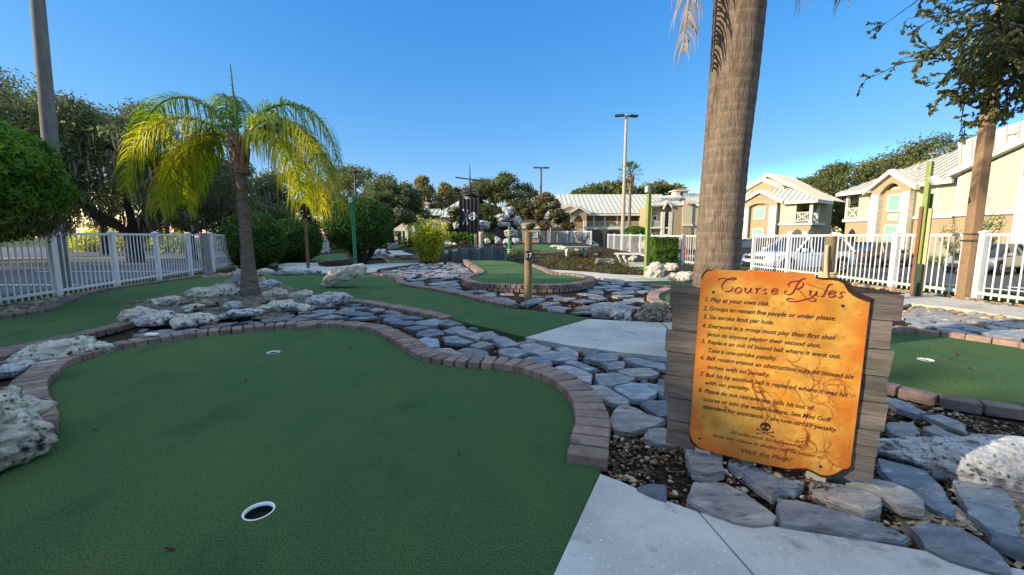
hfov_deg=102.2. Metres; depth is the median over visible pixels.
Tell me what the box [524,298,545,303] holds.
slate slab
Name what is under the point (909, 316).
slate slab
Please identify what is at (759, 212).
window
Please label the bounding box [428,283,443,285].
slate slab
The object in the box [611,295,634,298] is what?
slate slab
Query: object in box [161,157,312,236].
oak tree
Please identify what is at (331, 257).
putting green
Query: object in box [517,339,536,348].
slate slab
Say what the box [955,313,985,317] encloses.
slate slab
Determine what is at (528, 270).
number post
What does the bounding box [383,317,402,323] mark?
slate slab
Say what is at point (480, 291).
slate slab
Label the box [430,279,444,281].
slate slab
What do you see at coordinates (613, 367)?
slate slab
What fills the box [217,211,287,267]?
round shrub
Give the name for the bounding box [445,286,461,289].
slate slab
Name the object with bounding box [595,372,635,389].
slate slab
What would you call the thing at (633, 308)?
slate slab
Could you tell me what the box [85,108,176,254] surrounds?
oak tree
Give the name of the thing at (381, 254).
rock
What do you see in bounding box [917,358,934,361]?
golf cup
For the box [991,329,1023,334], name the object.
slate slab
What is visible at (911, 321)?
slate slab
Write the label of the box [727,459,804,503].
slate slab
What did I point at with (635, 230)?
round topiary
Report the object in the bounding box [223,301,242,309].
rock
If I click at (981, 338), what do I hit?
brick edging
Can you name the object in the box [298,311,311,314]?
slate slab
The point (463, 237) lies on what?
shrub
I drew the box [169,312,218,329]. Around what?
rock
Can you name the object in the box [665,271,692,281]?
rock
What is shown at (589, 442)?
brick edging
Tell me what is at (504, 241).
rock
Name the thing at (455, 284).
slate slab
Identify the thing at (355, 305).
slate slab
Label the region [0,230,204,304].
picket fence
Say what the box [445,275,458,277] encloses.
slate slab
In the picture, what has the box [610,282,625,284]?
slate slab
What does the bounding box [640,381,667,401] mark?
slate slab
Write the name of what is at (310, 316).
slate slab
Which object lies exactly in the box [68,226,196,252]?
shrub
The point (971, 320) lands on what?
slate slab
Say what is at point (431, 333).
slate slab
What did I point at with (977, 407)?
brick edging
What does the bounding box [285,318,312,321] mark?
slate slab
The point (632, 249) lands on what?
picket fence
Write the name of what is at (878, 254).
parked car
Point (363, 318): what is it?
slate slab
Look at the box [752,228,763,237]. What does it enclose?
window
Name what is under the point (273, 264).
rock
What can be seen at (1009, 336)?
slate slab
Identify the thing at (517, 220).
rock
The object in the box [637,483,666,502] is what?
slate slab
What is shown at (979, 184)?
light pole
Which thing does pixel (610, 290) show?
slate slab
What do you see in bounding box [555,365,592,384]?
slate slab
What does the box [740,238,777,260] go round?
parked car
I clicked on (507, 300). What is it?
slate slab
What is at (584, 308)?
slate slab
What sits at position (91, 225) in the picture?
treeline
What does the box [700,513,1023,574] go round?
concrete path
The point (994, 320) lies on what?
slate slab
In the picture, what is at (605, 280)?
slate slab
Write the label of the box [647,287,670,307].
brick edging
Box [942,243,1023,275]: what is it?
parked car
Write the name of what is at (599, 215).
apartment building
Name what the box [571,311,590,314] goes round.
slate slab
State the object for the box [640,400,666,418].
slate slab
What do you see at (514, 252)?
ground cover
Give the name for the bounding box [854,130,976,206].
oak tree
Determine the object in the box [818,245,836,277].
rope
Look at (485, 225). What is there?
rock
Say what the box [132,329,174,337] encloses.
slate slab
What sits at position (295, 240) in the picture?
round shrub
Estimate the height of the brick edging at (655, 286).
0.080 m
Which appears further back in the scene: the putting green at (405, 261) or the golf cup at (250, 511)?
the putting green at (405, 261)
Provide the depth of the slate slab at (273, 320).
5.52 m
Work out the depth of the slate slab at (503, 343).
4.26 m
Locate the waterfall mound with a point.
(488, 212)
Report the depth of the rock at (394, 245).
37.85 m
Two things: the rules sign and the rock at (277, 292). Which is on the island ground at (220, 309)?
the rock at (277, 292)
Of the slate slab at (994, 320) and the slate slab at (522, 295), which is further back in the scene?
the slate slab at (522, 295)
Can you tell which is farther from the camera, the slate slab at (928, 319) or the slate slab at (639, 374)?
the slate slab at (928, 319)
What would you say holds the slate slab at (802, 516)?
on the mulch ground at (412, 255)
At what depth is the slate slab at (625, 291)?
8.41 m
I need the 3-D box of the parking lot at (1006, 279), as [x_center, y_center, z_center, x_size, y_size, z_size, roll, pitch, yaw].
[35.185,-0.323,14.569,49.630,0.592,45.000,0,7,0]
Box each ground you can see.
[0,237,1021,304]
[0,243,1023,569]
[116,278,350,327]
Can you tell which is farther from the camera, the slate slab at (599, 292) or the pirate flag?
the pirate flag
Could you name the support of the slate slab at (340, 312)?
on the mulch ground at (412, 255)
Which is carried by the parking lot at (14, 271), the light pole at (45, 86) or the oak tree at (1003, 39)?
the light pole at (45, 86)
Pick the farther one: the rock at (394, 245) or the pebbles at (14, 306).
the rock at (394, 245)
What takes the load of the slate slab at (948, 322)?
on the mulch ground at (412, 255)
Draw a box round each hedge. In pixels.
[68,235,415,250]
[650,236,679,263]
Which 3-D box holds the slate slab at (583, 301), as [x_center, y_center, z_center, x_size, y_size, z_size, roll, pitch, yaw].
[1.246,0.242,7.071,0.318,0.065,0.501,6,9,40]
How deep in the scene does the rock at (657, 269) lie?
11.30 m
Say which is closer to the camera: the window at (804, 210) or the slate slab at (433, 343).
the slate slab at (433, 343)
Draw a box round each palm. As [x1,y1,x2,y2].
[109,64,347,295]
[618,161,643,247]
[669,0,849,307]
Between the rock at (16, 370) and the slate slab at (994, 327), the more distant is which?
the slate slab at (994, 327)
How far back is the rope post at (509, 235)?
20.20 m
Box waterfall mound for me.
[445,203,521,245]
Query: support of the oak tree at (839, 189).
on the ground at (17, 244)
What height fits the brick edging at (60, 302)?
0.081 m
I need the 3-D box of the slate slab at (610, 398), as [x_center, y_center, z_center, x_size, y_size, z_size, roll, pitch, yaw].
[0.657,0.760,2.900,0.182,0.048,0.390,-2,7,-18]
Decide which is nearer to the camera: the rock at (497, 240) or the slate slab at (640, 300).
the slate slab at (640, 300)
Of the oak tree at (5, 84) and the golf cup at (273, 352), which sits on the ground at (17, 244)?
the oak tree at (5, 84)
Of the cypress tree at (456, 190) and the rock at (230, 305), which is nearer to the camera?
the rock at (230, 305)
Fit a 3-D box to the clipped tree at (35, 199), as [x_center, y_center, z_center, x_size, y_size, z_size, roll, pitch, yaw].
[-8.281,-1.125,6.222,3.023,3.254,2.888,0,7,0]
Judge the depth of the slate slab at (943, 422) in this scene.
2.46 m
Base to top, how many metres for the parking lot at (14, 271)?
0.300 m
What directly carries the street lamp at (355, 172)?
on the light post at (351, 200)
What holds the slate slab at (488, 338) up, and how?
on the mulch ground at (412, 255)
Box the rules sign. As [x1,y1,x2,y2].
[664,270,903,484]
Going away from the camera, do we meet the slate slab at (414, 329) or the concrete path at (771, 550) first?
the concrete path at (771, 550)
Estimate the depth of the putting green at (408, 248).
39.56 m
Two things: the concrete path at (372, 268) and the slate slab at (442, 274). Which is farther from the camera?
the concrete path at (372, 268)
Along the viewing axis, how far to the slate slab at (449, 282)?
9.86 m
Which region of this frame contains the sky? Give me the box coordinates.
[0,0,1023,237]
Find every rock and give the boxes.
[0,335,116,363]
[0,360,56,378]
[0,385,58,472]
[117,306,157,321]
[133,310,184,326]
[147,314,163,325]
[150,295,181,306]
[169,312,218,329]
[170,297,193,304]
[181,303,204,312]
[186,284,239,296]
[198,299,219,306]
[218,308,265,317]
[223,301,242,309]
[231,268,240,285]
[257,268,274,275]
[257,299,301,311]
[259,279,281,287]
[260,297,277,304]
[261,287,288,296]
[268,262,277,266]
[274,268,321,275]
[289,289,313,297]
[297,304,314,311]
[305,291,353,308]
[320,263,367,287]
[367,249,388,258]
[387,242,401,248]
[389,253,399,257]
[453,221,458,229]
[480,220,490,229]
[484,238,490,243]
[494,214,509,221]
[495,236,500,243]
[498,222,510,227]
[501,206,513,215]
[502,238,512,243]
[503,228,517,237]
[512,238,521,243]
[513,216,521,225]
[591,303,633,320]
[595,258,619,265]
[628,255,637,260]
[633,301,671,322]
[645,261,666,277]
[664,262,678,270]
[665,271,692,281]
[877,434,1023,493]
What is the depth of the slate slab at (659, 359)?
3.75 m
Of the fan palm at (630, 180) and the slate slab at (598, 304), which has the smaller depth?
the slate slab at (598, 304)
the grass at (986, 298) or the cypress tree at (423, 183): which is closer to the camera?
the grass at (986, 298)
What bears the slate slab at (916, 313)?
on the mulch ground at (412, 255)
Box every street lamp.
[347,170,361,194]
[533,167,548,242]
[615,114,638,250]
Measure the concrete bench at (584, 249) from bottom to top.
0.648 m
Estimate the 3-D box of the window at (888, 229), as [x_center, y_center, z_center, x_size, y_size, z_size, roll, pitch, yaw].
[29.296,-3.922,31.981,0.090,1.880,1.187,0,7,-4]
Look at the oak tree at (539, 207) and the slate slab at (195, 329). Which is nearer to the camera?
the slate slab at (195, 329)
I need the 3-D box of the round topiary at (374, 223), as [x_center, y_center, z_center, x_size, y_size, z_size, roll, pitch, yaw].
[-6.434,-2.422,17.434,3.189,3.014,2.680,0,7,0]
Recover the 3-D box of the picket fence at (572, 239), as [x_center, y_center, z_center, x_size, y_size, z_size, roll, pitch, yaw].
[4.308,-4.432,37.291,6.034,1.369,1.133,3,8,22]
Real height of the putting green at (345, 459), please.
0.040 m
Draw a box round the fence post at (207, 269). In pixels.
[200,233,212,275]
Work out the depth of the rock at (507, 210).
34.99 m
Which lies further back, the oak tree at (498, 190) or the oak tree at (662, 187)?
the oak tree at (662, 187)
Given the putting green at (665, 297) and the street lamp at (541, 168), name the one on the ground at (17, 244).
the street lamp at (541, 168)
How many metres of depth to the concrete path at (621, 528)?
1.51 m
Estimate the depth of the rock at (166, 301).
6.28 m
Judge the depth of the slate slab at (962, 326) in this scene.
5.08 m
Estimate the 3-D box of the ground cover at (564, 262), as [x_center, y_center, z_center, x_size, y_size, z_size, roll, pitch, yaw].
[3.213,-1.247,17.271,4.024,0.665,10.301,0,7,0]
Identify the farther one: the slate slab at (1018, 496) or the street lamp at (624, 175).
the street lamp at (624, 175)
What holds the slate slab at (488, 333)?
on the mulch ground at (412, 255)
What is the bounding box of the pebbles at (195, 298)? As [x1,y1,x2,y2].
[117,277,318,327]
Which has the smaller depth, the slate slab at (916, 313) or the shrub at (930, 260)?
the slate slab at (916, 313)
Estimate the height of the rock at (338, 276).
0.557 m
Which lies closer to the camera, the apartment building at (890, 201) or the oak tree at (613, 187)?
the apartment building at (890, 201)
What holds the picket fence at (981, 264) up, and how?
on the ground at (17, 244)
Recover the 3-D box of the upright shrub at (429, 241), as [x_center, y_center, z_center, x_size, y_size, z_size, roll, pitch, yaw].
[-3.516,-2.068,17.734,1.927,2.049,1.347,3,8,22]
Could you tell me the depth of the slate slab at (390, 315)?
5.80 m
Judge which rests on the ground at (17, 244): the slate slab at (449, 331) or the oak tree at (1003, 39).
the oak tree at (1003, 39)
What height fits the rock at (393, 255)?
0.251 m
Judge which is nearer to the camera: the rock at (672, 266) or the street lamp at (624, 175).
the rock at (672, 266)
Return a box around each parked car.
[581,240,598,245]
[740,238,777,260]
[741,236,856,272]
[851,241,913,267]
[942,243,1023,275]
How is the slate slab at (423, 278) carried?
on the mulch ground at (412, 255)
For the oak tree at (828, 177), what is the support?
on the ground at (17, 244)
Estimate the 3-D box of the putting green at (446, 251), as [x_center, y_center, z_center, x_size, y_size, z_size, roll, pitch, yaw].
[-2.400,-2.056,22.971,3.200,0.099,5.900,0,7,0]
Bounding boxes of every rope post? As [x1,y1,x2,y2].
[507,226,511,256]
[822,236,836,271]
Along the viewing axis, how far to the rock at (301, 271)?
12.10 m
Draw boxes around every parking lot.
[0,247,332,295]
[638,252,1023,293]
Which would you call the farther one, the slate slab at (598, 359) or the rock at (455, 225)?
the rock at (455, 225)
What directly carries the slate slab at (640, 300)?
on the mulch ground at (412, 255)
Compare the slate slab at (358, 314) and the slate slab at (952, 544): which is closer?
the slate slab at (952, 544)
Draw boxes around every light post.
[348,197,356,263]
[541,216,543,242]
[643,184,651,275]
[909,153,941,296]
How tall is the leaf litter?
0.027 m
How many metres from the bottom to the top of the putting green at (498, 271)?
0.001 m
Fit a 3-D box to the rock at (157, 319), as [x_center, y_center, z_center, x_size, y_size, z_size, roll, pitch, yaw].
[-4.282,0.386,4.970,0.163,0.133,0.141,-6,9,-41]
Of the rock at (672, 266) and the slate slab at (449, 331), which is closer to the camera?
the slate slab at (449, 331)
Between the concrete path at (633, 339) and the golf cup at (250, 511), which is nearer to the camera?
the golf cup at (250, 511)
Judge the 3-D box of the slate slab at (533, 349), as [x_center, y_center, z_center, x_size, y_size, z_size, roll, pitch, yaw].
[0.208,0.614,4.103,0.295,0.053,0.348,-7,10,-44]
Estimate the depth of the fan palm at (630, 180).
60.47 m
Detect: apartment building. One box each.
[388,198,466,243]
[518,204,549,242]
[550,188,699,248]
[742,173,845,238]
[835,120,1023,261]
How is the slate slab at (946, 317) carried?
on the pebbles at (952, 312)
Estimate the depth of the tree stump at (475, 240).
27.95 m
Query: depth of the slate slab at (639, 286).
9.14 m
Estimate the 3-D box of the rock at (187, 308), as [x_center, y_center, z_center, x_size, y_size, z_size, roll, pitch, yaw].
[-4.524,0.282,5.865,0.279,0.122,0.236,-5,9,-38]
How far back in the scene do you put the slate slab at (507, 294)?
7.86 m
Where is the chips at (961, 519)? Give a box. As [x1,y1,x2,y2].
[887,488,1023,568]
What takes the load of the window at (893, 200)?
in the apartment building at (890, 201)
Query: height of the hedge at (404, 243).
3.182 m
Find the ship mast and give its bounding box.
[455,164,487,237]
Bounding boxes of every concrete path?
[278,263,424,272]
[388,250,413,254]
[526,319,666,357]
[551,270,665,280]
[554,474,751,574]
[620,262,665,267]
[661,293,1023,330]
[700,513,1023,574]
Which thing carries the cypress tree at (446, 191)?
on the ground at (17, 244)
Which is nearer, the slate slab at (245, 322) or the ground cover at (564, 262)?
the slate slab at (245, 322)
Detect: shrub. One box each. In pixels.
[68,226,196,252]
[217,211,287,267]
[273,217,323,262]
[404,215,448,262]
[444,230,495,243]
[912,252,951,264]
[937,211,1006,259]
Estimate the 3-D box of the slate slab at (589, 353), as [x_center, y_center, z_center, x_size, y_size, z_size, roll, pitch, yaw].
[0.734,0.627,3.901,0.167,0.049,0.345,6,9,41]
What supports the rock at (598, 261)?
on the mulch ground at (412, 255)
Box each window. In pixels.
[652,215,657,220]
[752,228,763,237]
[754,207,765,219]
[802,209,807,222]
[883,224,898,242]
[886,193,901,211]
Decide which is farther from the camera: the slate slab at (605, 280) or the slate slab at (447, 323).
the slate slab at (605, 280)
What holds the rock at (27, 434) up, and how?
on the putting green at (345, 459)
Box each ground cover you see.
[508,248,540,260]
[538,248,640,274]
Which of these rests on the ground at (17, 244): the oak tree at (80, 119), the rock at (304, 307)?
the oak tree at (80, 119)
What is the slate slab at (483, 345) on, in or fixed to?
on the mulch ground at (412, 255)
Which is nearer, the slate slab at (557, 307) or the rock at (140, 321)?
the rock at (140, 321)
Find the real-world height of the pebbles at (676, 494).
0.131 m
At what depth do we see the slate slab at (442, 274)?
11.93 m
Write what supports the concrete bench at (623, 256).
on the concrete path at (638, 264)
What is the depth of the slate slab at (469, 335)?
4.60 m
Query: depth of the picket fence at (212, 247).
14.28 m
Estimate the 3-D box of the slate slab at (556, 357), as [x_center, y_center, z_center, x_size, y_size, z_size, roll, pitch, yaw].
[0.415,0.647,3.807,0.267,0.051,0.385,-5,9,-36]
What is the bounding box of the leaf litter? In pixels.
[71,310,1020,550]
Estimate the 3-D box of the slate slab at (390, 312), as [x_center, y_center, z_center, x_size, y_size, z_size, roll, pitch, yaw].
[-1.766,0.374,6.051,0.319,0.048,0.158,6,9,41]
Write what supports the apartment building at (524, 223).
on the ground at (17, 244)
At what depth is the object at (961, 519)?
1.63 m
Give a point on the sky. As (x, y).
(408, 89)
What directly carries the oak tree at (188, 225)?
on the ground at (17, 244)
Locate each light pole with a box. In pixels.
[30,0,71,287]
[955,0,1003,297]
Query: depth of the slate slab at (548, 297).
7.70 m
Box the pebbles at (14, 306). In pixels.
[0,272,232,312]
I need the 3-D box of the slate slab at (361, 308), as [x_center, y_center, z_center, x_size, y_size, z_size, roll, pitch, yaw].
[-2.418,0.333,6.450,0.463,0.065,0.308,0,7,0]
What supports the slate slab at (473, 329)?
on the mulch ground at (412, 255)
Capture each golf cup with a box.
[242,501,274,520]
[267,350,279,353]
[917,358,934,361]
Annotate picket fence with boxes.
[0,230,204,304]
[209,233,328,271]
[527,230,591,244]
[607,233,695,264]
[750,230,1023,302]
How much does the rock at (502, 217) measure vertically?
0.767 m
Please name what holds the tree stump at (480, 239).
on the mulch ground at (412, 255)
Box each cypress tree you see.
[412,175,440,217]
[434,181,458,210]
[452,186,466,202]
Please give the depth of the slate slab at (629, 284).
9.55 m
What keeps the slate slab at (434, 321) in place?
on the mulch ground at (412, 255)
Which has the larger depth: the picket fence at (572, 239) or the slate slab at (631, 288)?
the picket fence at (572, 239)
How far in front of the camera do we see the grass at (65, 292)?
9.63 m
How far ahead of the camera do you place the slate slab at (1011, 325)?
5.16 m
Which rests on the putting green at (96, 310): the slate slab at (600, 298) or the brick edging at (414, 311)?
the brick edging at (414, 311)
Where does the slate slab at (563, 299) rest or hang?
on the mulch ground at (412, 255)
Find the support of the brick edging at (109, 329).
on the mulch ground at (412, 255)
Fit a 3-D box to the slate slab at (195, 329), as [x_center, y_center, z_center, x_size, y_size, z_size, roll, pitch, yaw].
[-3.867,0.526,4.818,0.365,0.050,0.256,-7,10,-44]
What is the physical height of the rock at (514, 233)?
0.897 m
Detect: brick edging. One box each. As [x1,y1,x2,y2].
[0,275,201,318]
[0,321,135,361]
[7,320,610,471]
[316,258,350,262]
[319,272,517,308]
[347,299,451,319]
[461,259,595,292]
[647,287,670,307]
[650,284,670,288]
[887,382,1023,420]
[891,325,1023,348]
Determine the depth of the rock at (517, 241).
32.65 m
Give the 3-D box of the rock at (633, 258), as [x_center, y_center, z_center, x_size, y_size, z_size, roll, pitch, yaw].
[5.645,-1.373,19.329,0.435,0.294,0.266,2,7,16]
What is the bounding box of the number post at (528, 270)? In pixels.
[524,232,531,300]
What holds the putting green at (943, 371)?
on the mulch ground at (412, 255)
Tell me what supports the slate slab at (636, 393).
on the mulch ground at (412, 255)
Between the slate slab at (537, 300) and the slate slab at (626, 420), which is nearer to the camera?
the slate slab at (626, 420)
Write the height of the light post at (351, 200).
2.680 m
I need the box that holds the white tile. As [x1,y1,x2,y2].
[144,333,158,335]
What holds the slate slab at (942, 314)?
on the pebbles at (952, 312)
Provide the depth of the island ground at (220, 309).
6.45 m
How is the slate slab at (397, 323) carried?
on the mulch ground at (412, 255)
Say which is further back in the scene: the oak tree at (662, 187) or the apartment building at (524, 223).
the oak tree at (662, 187)
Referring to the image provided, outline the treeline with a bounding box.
[15,219,842,241]
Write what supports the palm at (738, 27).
on the mulch ground at (412, 255)
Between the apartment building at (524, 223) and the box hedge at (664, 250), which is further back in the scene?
the apartment building at (524, 223)
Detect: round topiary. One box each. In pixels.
[321,194,396,263]
[625,225,644,250]
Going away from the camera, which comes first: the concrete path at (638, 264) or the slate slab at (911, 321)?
the slate slab at (911, 321)
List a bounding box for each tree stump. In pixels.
[474,235,476,246]
[478,231,483,247]
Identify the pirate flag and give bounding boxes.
[459,197,479,231]
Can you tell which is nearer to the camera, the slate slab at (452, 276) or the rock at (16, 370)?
the rock at (16, 370)
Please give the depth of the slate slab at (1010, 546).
1.48 m
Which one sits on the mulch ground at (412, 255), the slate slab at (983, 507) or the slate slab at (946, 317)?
the slate slab at (983, 507)
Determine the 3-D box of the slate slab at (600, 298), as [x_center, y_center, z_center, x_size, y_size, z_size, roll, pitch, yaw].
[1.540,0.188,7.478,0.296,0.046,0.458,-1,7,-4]
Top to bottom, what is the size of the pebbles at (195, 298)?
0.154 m
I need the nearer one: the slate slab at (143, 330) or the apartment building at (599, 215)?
the slate slab at (143, 330)
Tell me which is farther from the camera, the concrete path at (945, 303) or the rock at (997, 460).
the concrete path at (945, 303)
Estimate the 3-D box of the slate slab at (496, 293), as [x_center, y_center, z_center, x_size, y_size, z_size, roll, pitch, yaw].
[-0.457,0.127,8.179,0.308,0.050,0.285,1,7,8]
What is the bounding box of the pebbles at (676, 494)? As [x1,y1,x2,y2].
[132,268,1023,564]
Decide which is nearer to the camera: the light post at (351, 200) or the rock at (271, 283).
the rock at (271, 283)
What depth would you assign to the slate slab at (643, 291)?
8.37 m
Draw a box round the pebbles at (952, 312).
[747,269,1023,330]
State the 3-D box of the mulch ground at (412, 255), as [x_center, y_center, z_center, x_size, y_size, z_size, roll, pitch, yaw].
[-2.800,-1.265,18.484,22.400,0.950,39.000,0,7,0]
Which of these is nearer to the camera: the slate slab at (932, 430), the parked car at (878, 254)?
the slate slab at (932, 430)
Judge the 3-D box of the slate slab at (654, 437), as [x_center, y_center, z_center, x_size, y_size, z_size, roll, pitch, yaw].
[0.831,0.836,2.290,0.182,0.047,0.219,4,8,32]
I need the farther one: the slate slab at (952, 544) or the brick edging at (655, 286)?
the brick edging at (655, 286)
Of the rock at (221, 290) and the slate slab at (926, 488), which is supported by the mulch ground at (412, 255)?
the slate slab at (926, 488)
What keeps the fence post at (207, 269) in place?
on the mulch ground at (412, 255)
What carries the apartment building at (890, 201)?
on the ground at (17, 244)
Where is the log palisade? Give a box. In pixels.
[438,245,506,261]
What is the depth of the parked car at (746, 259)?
17.21 m
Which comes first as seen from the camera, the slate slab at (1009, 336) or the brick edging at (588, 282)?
the slate slab at (1009, 336)
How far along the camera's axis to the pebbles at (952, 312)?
6.53 m
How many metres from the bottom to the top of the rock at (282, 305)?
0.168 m
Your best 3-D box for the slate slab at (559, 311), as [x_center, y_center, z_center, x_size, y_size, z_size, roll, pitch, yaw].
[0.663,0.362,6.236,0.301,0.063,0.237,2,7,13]
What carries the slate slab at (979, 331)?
on the mulch ground at (412, 255)
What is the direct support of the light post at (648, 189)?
on the mulch ground at (412, 255)
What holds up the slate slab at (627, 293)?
on the mulch ground at (412, 255)
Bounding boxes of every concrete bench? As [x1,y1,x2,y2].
[560,246,590,257]
[614,253,642,262]
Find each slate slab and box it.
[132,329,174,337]
[138,329,148,332]
[164,328,197,334]
[199,322,237,329]
[238,320,252,324]
[260,317,291,323]
[276,315,295,317]
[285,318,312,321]
[296,313,326,318]
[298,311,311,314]
[312,309,335,314]
[316,314,342,320]
[333,309,355,315]
[337,316,348,319]
[342,306,370,310]
[343,311,374,316]
[348,304,362,306]
[348,316,377,320]
[367,308,384,312]
[378,313,404,319]
[383,310,401,314]
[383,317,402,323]
[388,320,415,326]
[395,315,421,320]
[404,326,430,333]
[415,318,442,326]
[416,329,443,338]
[417,277,428,280]
[418,337,439,348]
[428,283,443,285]
[429,324,436,328]
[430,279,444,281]
[436,273,449,275]
[436,348,462,354]
[438,320,463,327]
[440,281,456,284]
[442,336,473,346]
[443,326,466,335]
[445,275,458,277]
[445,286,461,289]
[448,283,460,286]
[454,330,482,342]
[457,348,488,357]
[468,327,478,330]
[469,341,493,350]
[472,290,487,293]
[479,294,496,297]
[479,331,497,335]
[480,292,497,294]
[481,335,512,342]
[492,338,519,348]
[496,298,515,302]
[498,348,528,359]
[500,293,513,295]
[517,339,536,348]
[518,302,533,306]
[519,294,542,297]
[519,343,551,356]
[523,356,552,366]
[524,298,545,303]
[536,350,577,364]
[538,301,559,305]
[542,306,571,310]
[545,295,561,299]
[547,308,565,313]
[553,297,575,301]
[555,347,578,358]
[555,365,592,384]
[564,361,597,374]
[571,299,597,303]
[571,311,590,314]
[575,306,595,310]
[577,293,603,296]
[582,348,601,358]
[583,353,620,366]
[587,295,607,300]
[588,290,603,294]
[589,302,617,305]
[589,385,629,407]
[594,286,607,289]
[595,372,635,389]
[602,278,614,281]
[602,361,624,372]
[603,285,621,288]
[605,289,620,291]
[609,404,665,437]
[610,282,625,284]
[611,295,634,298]
[612,292,642,294]
[613,301,637,304]
[613,382,657,404]
[614,290,634,292]
[617,368,659,380]
[620,305,641,310]
[622,287,640,290]
[622,358,665,372]
[623,298,643,302]
[627,283,644,285]
[630,285,652,288]
[635,290,650,293]
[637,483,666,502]
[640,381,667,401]
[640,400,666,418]
[641,357,665,364]
[643,428,678,450]
[657,379,664,385]
[685,449,724,482]
[686,481,777,527]
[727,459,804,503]
[775,499,909,547]
[807,483,881,520]
[832,477,924,519]
[877,458,955,521]
[885,422,919,437]
[886,398,926,419]
[902,314,922,318]
[905,312,927,315]
[905,319,933,323]
[907,523,1011,574]
[909,323,932,329]
[915,316,943,322]
[921,424,960,436]
[922,414,967,436]
[925,323,960,329]
[927,315,960,321]
[928,312,961,317]
[933,327,976,335]
[936,321,972,324]
[951,478,1020,537]
[952,324,987,329]
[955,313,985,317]
[961,317,993,324]
[961,328,1004,334]
[983,333,1023,340]
[985,326,1019,330]
[985,528,1023,562]
[988,319,1010,321]
[991,322,1023,328]
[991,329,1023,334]
[1007,489,1023,503]
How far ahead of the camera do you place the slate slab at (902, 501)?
1.70 m
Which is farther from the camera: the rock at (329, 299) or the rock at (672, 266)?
the rock at (672, 266)
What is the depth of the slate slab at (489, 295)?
7.82 m
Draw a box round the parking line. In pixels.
[28,271,173,284]
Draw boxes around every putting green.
[0,271,588,347]
[0,328,600,574]
[289,253,347,262]
[384,256,418,262]
[396,244,416,249]
[445,248,480,253]
[469,260,585,283]
[507,244,587,251]
[637,281,691,285]
[659,292,689,307]
[868,332,1023,415]
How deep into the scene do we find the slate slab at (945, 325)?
5.15 m
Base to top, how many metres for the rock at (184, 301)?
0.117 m
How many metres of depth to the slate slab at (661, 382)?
3.14 m
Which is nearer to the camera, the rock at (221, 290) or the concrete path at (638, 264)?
the rock at (221, 290)
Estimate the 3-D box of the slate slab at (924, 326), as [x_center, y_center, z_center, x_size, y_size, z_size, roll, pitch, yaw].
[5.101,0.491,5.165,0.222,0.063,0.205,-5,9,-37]
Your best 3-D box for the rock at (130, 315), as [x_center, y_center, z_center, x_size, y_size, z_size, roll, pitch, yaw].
[-4.860,0.353,5.374,0.400,0.228,0.326,-6,9,-42]
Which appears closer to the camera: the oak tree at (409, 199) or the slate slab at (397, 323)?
the slate slab at (397, 323)
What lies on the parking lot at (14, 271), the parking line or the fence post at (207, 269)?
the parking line
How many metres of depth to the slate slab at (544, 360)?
3.65 m
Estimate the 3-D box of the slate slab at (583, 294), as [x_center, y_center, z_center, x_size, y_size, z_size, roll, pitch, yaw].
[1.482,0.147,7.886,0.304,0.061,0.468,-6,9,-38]
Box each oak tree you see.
[0,66,140,232]
[0,82,266,262]
[79,147,277,258]
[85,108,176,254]
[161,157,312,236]
[228,167,338,231]
[295,160,427,231]
[360,176,436,242]
[460,171,538,220]
[520,191,576,242]
[571,187,588,193]
[581,179,643,193]
[635,179,696,205]
[795,172,856,212]
[806,156,891,238]
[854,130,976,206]
[856,0,1023,144]
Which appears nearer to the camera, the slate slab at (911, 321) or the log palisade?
the slate slab at (911, 321)
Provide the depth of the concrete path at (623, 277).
11.61 m
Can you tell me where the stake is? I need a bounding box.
[304,219,309,267]
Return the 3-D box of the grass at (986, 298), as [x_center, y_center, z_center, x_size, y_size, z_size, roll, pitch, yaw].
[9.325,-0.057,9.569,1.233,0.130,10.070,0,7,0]
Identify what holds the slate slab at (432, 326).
on the mulch ground at (412, 255)
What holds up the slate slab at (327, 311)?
on the mulch ground at (412, 255)
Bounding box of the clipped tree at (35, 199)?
[0,119,86,245]
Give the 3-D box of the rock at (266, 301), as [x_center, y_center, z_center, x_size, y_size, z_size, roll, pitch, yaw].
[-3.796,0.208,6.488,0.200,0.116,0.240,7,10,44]
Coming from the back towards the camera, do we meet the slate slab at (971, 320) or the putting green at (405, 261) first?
the putting green at (405, 261)
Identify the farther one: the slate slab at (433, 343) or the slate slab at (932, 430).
the slate slab at (433, 343)
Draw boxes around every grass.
[1,269,202,304]
[761,268,1023,304]
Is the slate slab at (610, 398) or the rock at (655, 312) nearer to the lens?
the slate slab at (610, 398)
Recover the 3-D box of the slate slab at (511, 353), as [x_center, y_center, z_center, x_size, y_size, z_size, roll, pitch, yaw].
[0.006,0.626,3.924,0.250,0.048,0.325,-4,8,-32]
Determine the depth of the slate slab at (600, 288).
8.85 m
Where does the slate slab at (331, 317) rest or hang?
on the mulch ground at (412, 255)
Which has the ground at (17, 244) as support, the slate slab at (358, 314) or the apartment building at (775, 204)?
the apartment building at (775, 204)
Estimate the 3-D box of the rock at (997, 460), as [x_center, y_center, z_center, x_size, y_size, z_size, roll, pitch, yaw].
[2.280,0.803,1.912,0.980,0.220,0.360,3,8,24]
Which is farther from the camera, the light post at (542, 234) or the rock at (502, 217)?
the light post at (542, 234)

